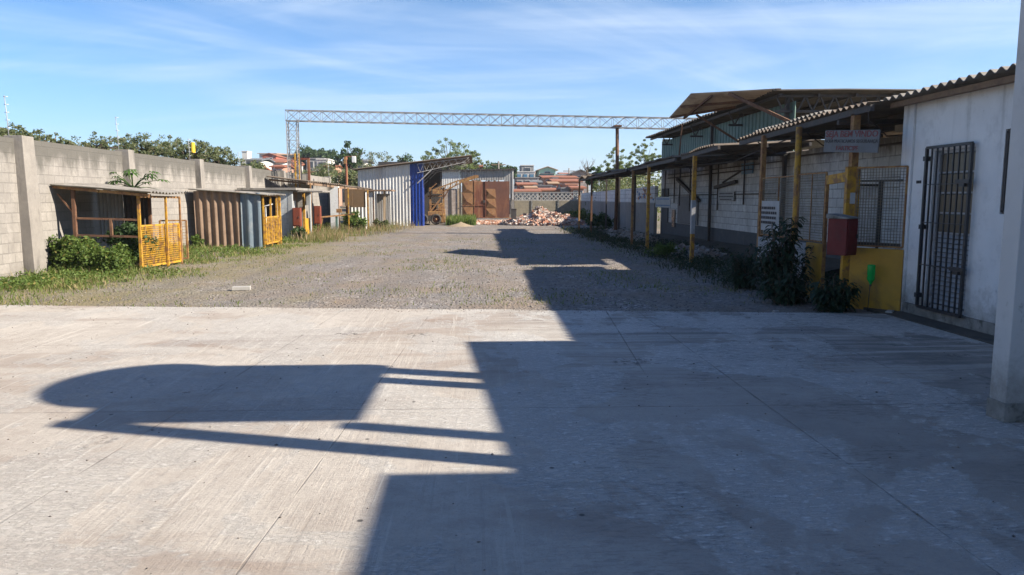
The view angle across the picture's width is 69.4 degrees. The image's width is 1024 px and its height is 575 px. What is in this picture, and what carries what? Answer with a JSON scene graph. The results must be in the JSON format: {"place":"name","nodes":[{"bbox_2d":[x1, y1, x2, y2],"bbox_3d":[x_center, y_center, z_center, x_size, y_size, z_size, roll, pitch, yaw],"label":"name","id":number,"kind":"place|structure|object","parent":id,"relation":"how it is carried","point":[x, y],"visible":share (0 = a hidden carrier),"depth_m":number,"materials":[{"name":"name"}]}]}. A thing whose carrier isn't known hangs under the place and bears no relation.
{"place":"outdoors","nodes":[
{"label":"outdoors","id":0,"kind":"place"},
{"bbox_2d":[0,221,396,306],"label":"grass","id":1,"kind":"structure","parent":0,"point":[78,285],"depth_m":15.56,"materials":[{"name":"green"}]},
{"bbox_2d":[283,219,418,241],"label":"seed grass","id":2,"kind":"structure","parent":0,"point":[335,233],"depth_m":32.13,"materials":[{"name":"green"}]},
{"bbox_2d":[0,218,871,312],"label":"gravel yard","id":3,"kind":"structure","parent":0,"point":[427,231],"depth_m":14.87,"materials":[{"name":"gravel"}]},
{"bbox_2d":[46,233,101,267],"bbox_3d":[-9.823,-0.758,16.320,1.328,0.901,1.179,0,7,-3],"label":"creeper","id":4,"kind":"object","parent":3,"relation":"on","point":[69,244],"visible":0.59,"depth_m":16.09,"materials":[{"name":"green plant"}]},
{"bbox_2d":[50,239,136,271],"bbox_3d":[-9.058,-0.667,16.133,1.644,0.768,1.124,0,7,-3],"label":"creeper","id":5,"kind":"object","parent":3,"relation":"on","point":[94,256],"visible":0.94,"depth_m":15.92,"materials":[{"name":"green plant"}]},
{"bbox_2d":[50,183,188,269],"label":"cage shed","id":6,"kind":"structure","parent":3,"relation":"on","point":[136,208],"depth_m":17.61,"materials":[{"name":"yellow paint"}]},
{"bbox_2d":[102,221,158,269],"bbox_3d":[-8.787,-0.959,16.975,1.193,1.140,0.954,0,7,-3],"label":"creeper bush","id":7,"kind":"object","parent":3,"relation":"on","point":[130,229],"visible":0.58,"depth_m":16.76,"materials":[{"name":"green plant"}]},
{"bbox_2d":[108,169,170,188],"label":"papaya plant","id":8,"kind":"object","parent":3,"relation":"on","point":[128,174],"visible":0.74,"depth_m":18.99,"materials":[{"name":"green plant"}]},
{"bbox_2d":[189,233,204,245],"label":"weed bush","id":9,"kind":"object","parent":3,"relation":"on","point":[193,239],"visible":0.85,"depth_m":23.71,"materials":[{"name":"green plant"}]},
{"bbox_2d":[188,188,285,248],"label":"corrugated shed","id":10,"kind":"structure","parent":3,"relation":"on","point":[233,217],"depth_m":23.89,"materials":[{"name":"metal"}]},
{"bbox_2d":[231,286,250,290],"bbox_3d":[-4.834,0.012,13.201,0.319,0.070,0.144,-2,7,-14],"label":"loose block","id":11,"kind":"object","parent":3,"relation":"on","point":[237,288],"depth_m":13.14,"materials":[{"name":"concrete"}]},
{"bbox_2d":[237,188,329,237],"bbox_3d":[-9.100,-3.024,30.456,3.150,2.100,3.650,0,7,-3],"label":"block hut","id":12,"kind":"object","parent":3,"relation":"on","point":[296,198],"visible":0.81,"depth_m":28.97,"materials":[{"name":"concrete"}]},
{"bbox_2d":[293,192,298,227],"bbox_3d":[-8.706,-2.894,29.592,0.060,1.850,0.930,0,7,-3],"label":"door","id":13,"kind":"structure","parent":12,"relation":"in","point":[295,198],"depth_m":29.65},
{"bbox_2d":[292,208,301,226],"bbox_3d":[-8.367,-2.462,28.808,0.306,1.281,0.260,0,7,-3],"label":"hose cabinet","id":14,"kind":"object","parent":3,"relation":"on","point":[297,216],"visible":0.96,"depth_m":28.68,"materials":[{"name":"metal"}]},
{"bbox_2d":[290,226,306,237],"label":"weed bush","id":15,"kind":"object","parent":3,"relation":"on","point":[299,230],"visible":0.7,"depth_m":28.52,"materials":[{"name":"green plant"}]},
{"bbox_2d":[292,158,310,180],"bbox_3d":[-10.576,-4.706,37.270,0.848,3.606,0.160,0,7,-3],"label":"pipe frame","id":16,"kind":"object","parent":3,"relation":"on","point":[308,164],"visible":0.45,"depth_m":37.06,"materials":[{"name":"metal"}]},
{"bbox_2d":[314,206,321,233],"bbox_3d":[-8.313,-2.827,31.640,0.273,1.325,0.260,0,7,-3],"label":"hose cabinet","id":17,"kind":"object","parent":3,"relation":"on","point":[317,216],"visible":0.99,"depth_m":31.52,"materials":[{"name":"metal"}]},
{"bbox_2d":[266,176,371,231],"bbox_3d":[-9.111,-4.126,37.100,3.830,2.695,9.407,0,7,-3],"label":"lean to","id":18,"kind":"object","parent":3,"relation":"on","point":[356,198],"visible":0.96,"depth_m":35.75,"materials":[{"name":"white paint"}]},
{"bbox_2d":[319,213,354,230],"bbox_3d":[-8.202,-2.970,34.461,1.714,0.948,0.220,-3,7,-23],"label":"work bench","id":19,"kind":"object","parent":3,"relation":"on","point":[336,218],"visible":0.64,"depth_m":34.39,"materials":[{"name":"wood"}]},
{"bbox_2d":[344,156,355,213],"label":"floodlight pole","id":20,"kind":"object","parent":3,"relation":"on","point":[346,166],"visible":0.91,"depth_m":41.08,"materials":[{"name":"brown metal"}]},
{"bbox_2d":[342,210,367,230],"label":"shrub","id":21,"kind":"object","parent":3,"relation":"on","point":[355,220],"visible":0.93,"depth_m":35.95,"materials":[{"name":"green plant"}]},
{"bbox_2d":[365,190,394,226],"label":"sheet closet","id":22,"kind":"object","parent":3,"relation":"on","point":[383,206],"visible":0.38,"depth_m":41.80,"materials":[{"name":"white metal"}]},
{"bbox_2d":[373,218,389,228],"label":"weed bush","id":23,"kind":"object","parent":3,"relation":"on","point":[376,220],"visible":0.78,"depth_m":39.30,"materials":[{"name":"green plant"}]},
{"bbox_2d":[57,238,759,306],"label":"sparse tufts","id":24,"kind":"object","parent":3,"relation":"on","point":[585,303],"visible":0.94,"depth_m":15.12,"materials":[{"name":"green plant"}]},
{"bbox_2d":[351,155,472,225],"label":"corrugated shed","id":25,"kind":"structure","parent":3,"relation":"on","point":[410,183],"depth_m":43.41,"materials":[{"name":"metal"}]},
{"bbox_2d":[425,175,478,224],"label":"boom loader","id":26,"kind":"object","parent":3,"relation":"on","point":[436,213],"visible":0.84,"depth_m":44.92,"materials":[{"name":"metal"}]},
{"bbox_2d":[447,222,471,226],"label":"sand heap","id":27,"kind":"object","parent":3,"relation":"on","point":[460,224],"visible":0.98,"depth_m":42.62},
{"bbox_2d":[445,213,477,224],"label":"tall weeds","id":28,"kind":"object","parent":3,"relation":"on","point":[468,219],"visible":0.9,"depth_m":44.89,"materials":[{"name":"green plant"}]},
{"bbox_2d":[440,168,515,217],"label":"gate wall","id":29,"kind":"structure","parent":3,"relation":"on","point":[449,176],"depth_m":59.29,"materials":[{"name":"metal"}]},
{"bbox_2d":[462,181,509,217],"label":"steel gate","id":30,"kind":"structure","parent":29,"relation":"attached to","point":[487,199],"depth_m":59.41,"materials":[{"name":"metal"}]},
{"bbox_2d":[486,181,509,216],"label":"door leaf","id":31,"kind":"structure","parent":30,"relation":"in","point":[501,188],"depth_m":59.47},
{"bbox_2d":[476,220,503,224],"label":"brick scatter","id":32,"kind":"object","parent":3,"relation":"on","point":[488,222],"visible":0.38,"depth_m":47.29,"materials":[{"name":"brick"}]},
{"bbox_2d":[285,110,696,229],"bbox_3d":[-1.003,-5.096,32.900,18.429,5.646,0.535,1,7,4],"label":"lattice gantry","id":33,"kind":"object","parent":3,"relation":"on","point":[616,127],"visible":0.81,"depth_m":32.68,"materials":[{"name":"metal"}]},
{"bbox_2d":[499,206,586,225],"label":"rubble heap","id":34,"kind":"object","parent":3,"relation":"on","point":[539,216],"visible":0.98,"depth_m":44.71,"materials":[{"name":"brick"}]},
{"bbox_2d":[562,208,592,220],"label":"weed bush","id":35,"kind":"object","parent":3,"relation":"on","point":[583,214],"visible":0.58,"depth_m":51.81,"materials":[{"name":"green plant"}]},
{"bbox_2d":[585,211,613,227],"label":"weed bush","id":36,"kind":"object","parent":3,"relation":"on","point":[598,220],"visible":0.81,"depth_m":40.79,"materials":[{"name":"green plant"}]},
{"bbox_2d":[599,228,660,242],"bbox_3d":[4.859,-2.274,31.702,1.614,0.444,10.006,0,7,-3],"label":"rubble heap","id":37,"kind":"object","parent":3,"relation":"on","point":[626,232],"visible":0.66,"depth_m":29.98,"materials":[{"name":"stone"}]},
{"bbox_2d":[642,241,686,256],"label":"weed bush","id":38,"kind":"object","parent":3,"relation":"on","point":[658,248],"visible":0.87,"depth_m":20.46,"materials":[{"name":"green plant"}]},
{"bbox_2d":[555,225,838,302],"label":"weeds","id":39,"kind":"object","parent":3,"relation":"on","point":[713,270],"visible":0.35,"depth_m":19.43,"materials":[{"name":"green plant"}]},
{"bbox_2d":[667,242,726,258],"bbox_3d":[5.036,-1.045,21.266,2.120,0.493,2.981,0,7,-3],"label":"rubble heap","id":40,"kind":"object","parent":3,"relation":"on","point":[704,250],"visible":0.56,"depth_m":20.56,"materials":[{"name":"stone"}]},
{"bbox_2d":[565,226,839,293],"bbox_3d":[4.701,-1.525,25.020,3.130,0.282,26.666,0,7,-3],"label":"ground cover","id":41,"kind":"object","parent":3,"relation":"on","point":[693,260],"visible":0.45,"depth_m":19.61,"materials":[{"name":"green plant"}]},
{"bbox_2d":[577,100,903,276],"bbox_3d":[6.674,-2.890,24.628,5.353,3.332,28.251,0,7,-3],"label":"canopy","id":42,"kind":"object","parent":3,"relation":"on","point":[797,134],"visible":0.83,"depth_m":15.32,"materials":[{"name":"metal"}]},
{"bbox_2d":[655,197,670,207],"bbox_3d":[5.238,-2.966,25.691,0.026,0.364,2.101,0,7,-3],"label":"notice board","id":43,"kind":"object","parent":42,"relation":"hanging from","point":[664,202],"visible":1,"depth_m":25.55,"materials":[{"name":"paper"}]},
{"bbox_2d":[823,113,880,152],"bbox_3d":[4.861,-2.214,10.591,0.024,0.615,0.984,-3,7,-23],"label":"welcome sign","id":44,"kind":"object","parent":42,"relation":"hanging from","point":[859,141],"visible":1,"depth_m":10.56,"materials":[{"name":"metal"}]},
{"bbox_2d":[723,244,762,289],"bbox_3d":[4.237,-0.374,13.492,0.834,0.870,0.737,0,7,-3],"label":"lance leaf bush","id":45,"kind":"object","parent":3,"relation":"on","point":[740,270],"visible":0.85,"depth_m":13.34,"materials":[{"name":"green plant"}]},
{"bbox_2d":[744,216,817,298],"bbox_3d":[4.382,-0.469,11.982,1.154,1.393,0.866,3,7,22],"label":"lance leaf bush","id":46,"kind":"object","parent":3,"relation":"on","point":[775,263],"visible":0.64,"depth_m":11.88,"materials":[{"name":"green plant"}]},
{"bbox_2d":[755,270,819,305],"bbox_3d":[4.242,0.041,11.401,1.002,0.603,0.663,-3,7,-21],"label":"lance leaf bush","id":47,"kind":"object","parent":3,"relation":"on","point":[785,293],"visible":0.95,"depth_m":11.34,"materials":[{"name":"green plant"}]},
{"bbox_2d":[757,114,908,310],"bbox_3d":[5.242,-1.250,12.311,0.798,2.930,4.048,0,7,-3],"label":"enclosure","id":48,"kind":"object","parent":3,"relation":"on","point":[885,289],"visible":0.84,"depth_m":10.87,"materials":[{"name":"metal"}]},
{"bbox_2d":[826,213,859,255],"bbox_3d":[4.793,-0.768,10.653,0.430,0.590,0.340,-5,9,-36],"label":"fire cabinet","id":49,"kind":"object","parent":48,"relation":"attached to","point":[842,236],"visible":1,"depth_m":10.52,"materials":[{"name":"metal"}]},
{"bbox_2d":[804,273,861,312],"bbox_3d":[4.637,0.105,10.692,0.884,0.624,0.618,0,7,-3],"label":"lance leaf bush","id":50,"kind":"object","parent":3,"relation":"on","point":[827,299],"visible":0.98,"depth_m":10.57,"materials":[{"name":"green plant"}]},
{"bbox_2d":[867,264,875,310],"bbox_3d":[5.146,0.007,10.618,0.110,0.680,0.108,0,7,-3],"label":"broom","id":51,"kind":"object","parent":3,"relation":"on","point":[871,268],"visible":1,"depth_m":10.56,"materials":[{"name":"plastic"}]},
{"bbox_2d":[340,192,660,228],"bbox_3d":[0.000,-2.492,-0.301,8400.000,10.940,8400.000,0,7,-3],"label":"ground","id":52,"kind":"structure","parent":0,"point":[343,207],"depth_m":90.90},
{"bbox_2d":[0,122,44,140],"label":"tree","id":53,"kind":"object","parent":52,"relation":"on","point":[13,131],"visible":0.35,"depth_m":22.81,"materials":[{"name":"green plant"}]},
{"bbox_2d":[39,132,70,144],"bbox_3d":[-16.273,-3.307,26.093,1.459,4.315,1.394,0,7,-3],"label":"tree","id":54,"kind":"object","parent":52,"relation":"on","point":[48,137],"visible":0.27,"depth_m":25.84,"materials":[{"name":"green plant"}]},
{"bbox_2d":[64,131,129,150],"bbox_3d":[-15.189,-3.473,27.112,2.250,4.403,2.000,0,7,-3],"label":"tree","id":55,"kind":"object","parent":52,"relation":"on","point":[103,144],"visible":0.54,"depth_m":26.83,"materials":[{"name":"green plant"}]},
{"bbox_2d":[110,132,193,158],"bbox_3d":[-14.674,-3.958,30.061,3.410,4.662,2.641,0,7,-3],"label":"tree","id":56,"kind":"object","parent":52,"relation":"on","point":[155,150],"visible":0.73,"depth_m":29.55,"materials":[{"name":"green plant"}]},
{"bbox_2d":[0,135,330,279],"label":"block wall","id":57,"kind":"structure","parent":52,"relation":"on","point":[35,212],"depth_m":17.21,"materials":[{"name":"concrete"}]},
{"bbox_2d":[187,139,194,156],"bbox_3d":[-10.576,-4.503,24.401,0.160,0.790,0.220,0,7,-3],"label":"electric fence post","id":58,"kind":"object","parent":57,"relation":"attached to","point":[192,147],"visible":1,"depth_m":24.30,"materials":[{"name":"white plastic"}]},
{"bbox_2d":[163,137,227,162],"bbox_3d":[-13.970,-4.186,32.193,2.586,4.603,2.538,6,9,42],"label":"tree","id":59,"kind":"object","parent":52,"relation":"on","point":[214,155],"visible":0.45,"depth_m":31.75,"materials":[{"name":"green plant"}]},
{"bbox_2d":[197,146,245,165],"bbox_3d":[-13.851,-4.484,35.138,2.516,4.486,2.015,0,7,-3],"label":"tree","id":60,"kind":"object","parent":52,"relation":"on","point":[230,157],"visible":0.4,"depth_m":34.80,"materials":[{"name":"green plant"}]},
{"bbox_2d":[241,151,251,162],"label":"block tower","id":61,"kind":"structure","parent":52,"relation":"on","point":[246,154],"depth_m":155.52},
{"bbox_2d":[241,160,266,169],"bbox_3d":[-13.887,-4.750,39.029,1.724,4.080,1.932,-7,10,-44],"label":"tree","id":62,"kind":"object","parent":52,"relation":"on","point":[253,164],"visible":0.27,"depth_m":38.79,"materials":[{"name":"green plant"}]},
{"bbox_2d":[245,158,274,169],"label":"house","id":63,"kind":"structure","parent":52,"relation":"on","point":[268,162],"depth_m":119.95,"materials":[{"name":"paint"}]},
{"bbox_2d":[261,153,286,158],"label":"house","id":64,"kind":"structure","parent":52,"relation":"on","point":[271,156],"depth_m":145.99,"materials":[{"name":"tile"}]},
{"bbox_2d":[269,165,293,172],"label":"house","id":65,"kind":"structure","parent":52,"relation":"on","point":[279,167],"depth_m":101.46,"materials":[{"name":"ceramic"}]},
{"bbox_2d":[272,159,293,164],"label":"house","id":66,"kind":"structure","parent":52,"relation":"on","point":[279,161],"depth_m":125.71,"materials":[{"name":"ceramic"}]},
{"bbox_2d":[293,143,337,163],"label":"tree","id":67,"kind":"object","parent":52,"relation":"on","point":[308,152],"visible":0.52,"depth_m":144.52,"materials":[{"name":"green plant"}]},
{"bbox_2d":[306,158,326,169],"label":"house","id":68,"kind":"structure","parent":52,"relation":"on","point":[313,162],"depth_m":115.19,"materials":[{"name":"paint"}]},
{"bbox_2d":[291,161,356,189],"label":"tree","id":69,"kind":"object","parent":52,"relation":"on","point":[322,171],"visible":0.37,"depth_m":58.03,"materials":[{"name":"green plant"}]},
{"bbox_2d":[316,158,334,169],"bbox_3d":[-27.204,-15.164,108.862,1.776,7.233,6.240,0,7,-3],"label":"house","id":70,"kind":"structure","parent":52,"relation":"on","point":[319,161],"depth_m":105.50,"materials":[{"name":"paint"}]},
{"bbox_2d":[324,165,342,205],"bbox_3d":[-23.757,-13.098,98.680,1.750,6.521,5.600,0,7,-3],"label":"house","id":71,"kind":"structure","parent":52,"relation":"on","point":[340,189],"depth_m":100.16,"materials":[{"name":"paint"}]},
{"bbox_2d":[331,140,365,173],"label":"tree","id":72,"kind":"object","parent":52,"relation":"on","point":[338,161],"visible":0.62,"depth_m":87.63,"materials":[{"name":"green plant"}]},
{"bbox_2d":[337,167,363,186],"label":"tree","id":73,"kind":"object","parent":52,"relation":"on","point":[352,179],"visible":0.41,"depth_m":56.34,"materials":[{"name":"green plant"}]},
{"bbox_2d":[355,151,400,166],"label":"tree","id":74,"kind":"object","parent":52,"relation":"on","point":[379,157],"visible":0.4,"depth_m":78.03,"materials":[{"name":"green plant"}]},
{"bbox_2d":[397,153,412,161],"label":"tree","id":75,"kind":"object","parent":52,"relation":"on","point":[405,158],"visible":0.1,"depth_m":93.07,"materials":[{"name":"green plant"}]},
{"bbox_2d":[420,137,474,169],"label":"tree","id":76,"kind":"object","parent":52,"relation":"on","point":[453,153],"visible":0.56,"depth_m":66.66,"materials":[{"name":"green plant"}]},
{"bbox_2d":[460,150,489,180],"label":"tree","id":77,"kind":"object","parent":52,"relation":"on","point":[472,153],"visible":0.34,"depth_m":68.73,"materials":[{"name":"green plant"}]},
{"bbox_2d":[481,162,504,180],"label":"tree","id":78,"kind":"object","parent":52,"relation":"on","point":[494,167],"visible":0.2,"depth_m":118.05,"materials":[{"name":"green plant"}]},
{"bbox_2d":[505,165,517,195],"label":"tree","id":79,"kind":"object","parent":52,"relation":"on","point":[511,167],"visible":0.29,"depth_m":120.40,"materials":[{"name":"green plant"}]},
{"bbox_2d":[514,182,537,188],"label":"house","id":80,"kind":"structure","parent":52,"relation":"on","point":[519,185],"depth_m":97.88,"materials":[{"name":"tile"}]},
{"bbox_2d":[517,171,535,176],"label":"house","id":81,"kind":"structure","parent":52,"relation":"on","point":[525,173],"depth_m":138.67,"materials":[{"name":"paint"}]},
{"bbox_2d":[519,165,533,170],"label":"house","id":82,"kind":"structure","parent":52,"relation":"on","point":[526,167],"depth_m":148.46,"materials":[{"name":"paint"}]},
{"bbox_2d":[514,177,539,188],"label":"house","id":83,"kind":"structure","parent":52,"relation":"on","point":[521,179],"depth_m":118.97,"materials":[{"name":"paint"}]},
{"bbox_2d":[514,189,541,199],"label":"house","id":84,"kind":"structure","parent":52,"relation":"on","point":[526,190],"depth_m":83.45,"materials":[{"name":"ceramic"}]},
{"bbox_2d":[536,166,557,176],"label":"house","id":85,"kind":"structure","parent":52,"relation":"on","point":[547,169],"depth_m":143.74,"materials":[{"name":"paint"}]},
{"bbox_2d":[514,192,580,216],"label":"lace wall","id":86,"kind":"structure","parent":52,"relation":"on","point":[558,205],"depth_m":60.41,"materials":[{"name":"concrete"}]},
{"bbox_2d":[538,188,559,199],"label":"house","id":87,"kind":"structure","parent":52,"relation":"on","point":[550,190],"depth_m":87.56,"materials":[{"name":"ceramic"}]},
{"bbox_2d":[544,182,559,187],"bbox_3d":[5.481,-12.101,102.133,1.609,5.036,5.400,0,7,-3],"label":"house","id":88,"kind":"structure","parent":52,"relation":"on","point":[555,184],"depth_m":99.42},
{"bbox_2d":[538,175,578,184],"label":"house","id":89,"kind":"structure","parent":52,"relation":"on","point":[544,178],"depth_m":125.78,"materials":[{"name":"tile"}]},
{"bbox_2d":[557,187,569,199],"bbox_3d":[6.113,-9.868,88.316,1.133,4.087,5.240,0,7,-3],"label":"house","id":90,"kind":"structure","parent":52,"relation":"on","point":[564,189],"depth_m":85.63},
{"bbox_2d":[546,179,582,187],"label":"house","id":91,"kind":"structure","parent":52,"relation":"on","point":[562,181],"depth_m":109.43,"materials":[{"name":"tile"}]},
{"bbox_2d":[567,186,586,199],"bbox_3d":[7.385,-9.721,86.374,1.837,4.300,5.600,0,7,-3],"label":"house","id":92,"kind":"structure","parent":52,"relation":"on","point":[575,188],"depth_m":83.70,"materials":[{"name":"ceramic"}]},
{"bbox_2d":[566,170,590,192],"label":"house","id":93,"kind":"structure","parent":52,"relation":"on","point":[577,174],"depth_m":129.22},
{"bbox_2d":[577,159,594,192],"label":"tree","id":94,"kind":"object","parent":52,"relation":"on","point":[586,168],"visible":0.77,"depth_m":74.49,"materials":[{"name":"green plant"}]},
{"bbox_2d":[585,166,603,191],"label":"tree","id":95,"kind":"object","parent":52,"relation":"on","point":[596,170],"visible":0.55,"depth_m":65.66,"materials":[{"name":"green plant"}]},
{"bbox_2d":[599,147,629,182],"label":"tree","id":96,"kind":"object","parent":52,"relation":"on","point":[607,164],"visible":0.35,"depth_m":51.60,"materials":[{"name":"green plant"}]},
{"bbox_2d":[581,186,657,234],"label":"panel wall","id":97,"kind":"structure","parent":52,"relation":"on","point":[598,206],"depth_m":38.48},
{"bbox_2d":[585,168,661,220],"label":"hedge","id":98,"kind":"object","parent":52,"relation":"on","point":[611,184],"visible":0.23,"depth_m":43.46,"materials":[{"name":"green plant"}]},
{"bbox_2d":[623,139,661,186],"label":"tree","id":99,"kind":"object","parent":52,"relation":"on","point":[645,157],"visible":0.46,"depth_m":49.61,"materials":[{"name":"green plant"}]},
{"bbox_2d":[645,88,914,278],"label":"warehouse","id":100,"kind":"structure","parent":52,"relation":"on","point":[733,116],"depth_m":20.96,"materials":[{"name":"paint"}]},
{"bbox_2d":[661,188,668,221],"bbox_3d":[6.425,-3.455,31.028,0.035,1.380,1.000,0,7,-3],"label":"door","id":101,"kind":"structure","parent":100,"relation":"in","point":[664,217],"depth_m":30.90,"materials":[{"name":"paint"}]},
{"bbox_2d":[671,209,674,226],"bbox_3d":[6.488,-2.784,29.725,0.032,0.700,0.450,0,7,-3],"label":"window","id":102,"kind":"structure","parent":100,"relation":"in","point":[673,211],"depth_m":29.65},
{"bbox_2d":[718,191,733,200],"bbox_3d":[6.736,-2.878,23.293,0.026,0.284,1.486,0,7,-3],"label":"notice board","id":103,"kind":"object","parent":100,"relation":"attached to","point":[725,196],"visible":1,"depth_m":23.20,"materials":[{"name":"paper"}]},
{"bbox_2d":[741,162,753,174],"bbox_3d":[6.849,-3.465,21.517,0.032,0.320,0.900,0,7,-3],"label":"window","id":104,"kind":"structure","parent":100,"relation":"in","point":[751,166],"depth_m":21.45,"materials":[{"name":"glass"}]},
{"bbox_2d":[863,63,1015,344],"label":"office building","id":105,"kind":"structure","parent":52,"relation":"on","point":[955,145],"depth_m":9.27,"materials":[{"name":"white paint"}]},
{"bbox_2d":[928,147,975,314],"bbox_3d":[5.663,-0.734,9.452,0.060,2.110,0.840,0,7,-3],"label":"door","id":106,"kind":"structure","parent":105,"relation":"in","point":[962,149],"depth_m":9.55,"materials":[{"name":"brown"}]},
{"bbox_2d":[1000,128,1010,213],"bbox_3d":[5.659,-1.259,7.922,0.077,0.960,1.110,0,7,-3],"label":"window","id":107,"kind":"structure","parent":105,"relation":"in","point":[1009,130],"depth_m":8.44,"materials":[{"name":"metal"}]},
{"bbox_2d":[0,0,1020,185],"label":"sky","id":108,"kind":"structure","parent":0,"point":[223,73],"materials":[{"name":"blue"}]},
{"bbox_2d":[0,305,1023,574],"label":"concrete apron","id":109,"kind":"object","parent":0,"point":[816,481],"visible":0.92,"depth_m":4.82,"materials":[{"name":"concrete"}]},
{"bbox_2d":[0,305,1021,574],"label":"grit","id":110,"kind":"object","parent":109,"relation":"on","point":[450,397],"visible":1,"depth_m":6.98,"materials":[{"name":"gravel"}]},
{"bbox_2d":[986,0,1023,421],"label":"pillar","id":111,"kind":"structure","parent":109,"relation":"on","point":[1005,401],"depth_m":5.25,"materials":[{"name":"paint"}]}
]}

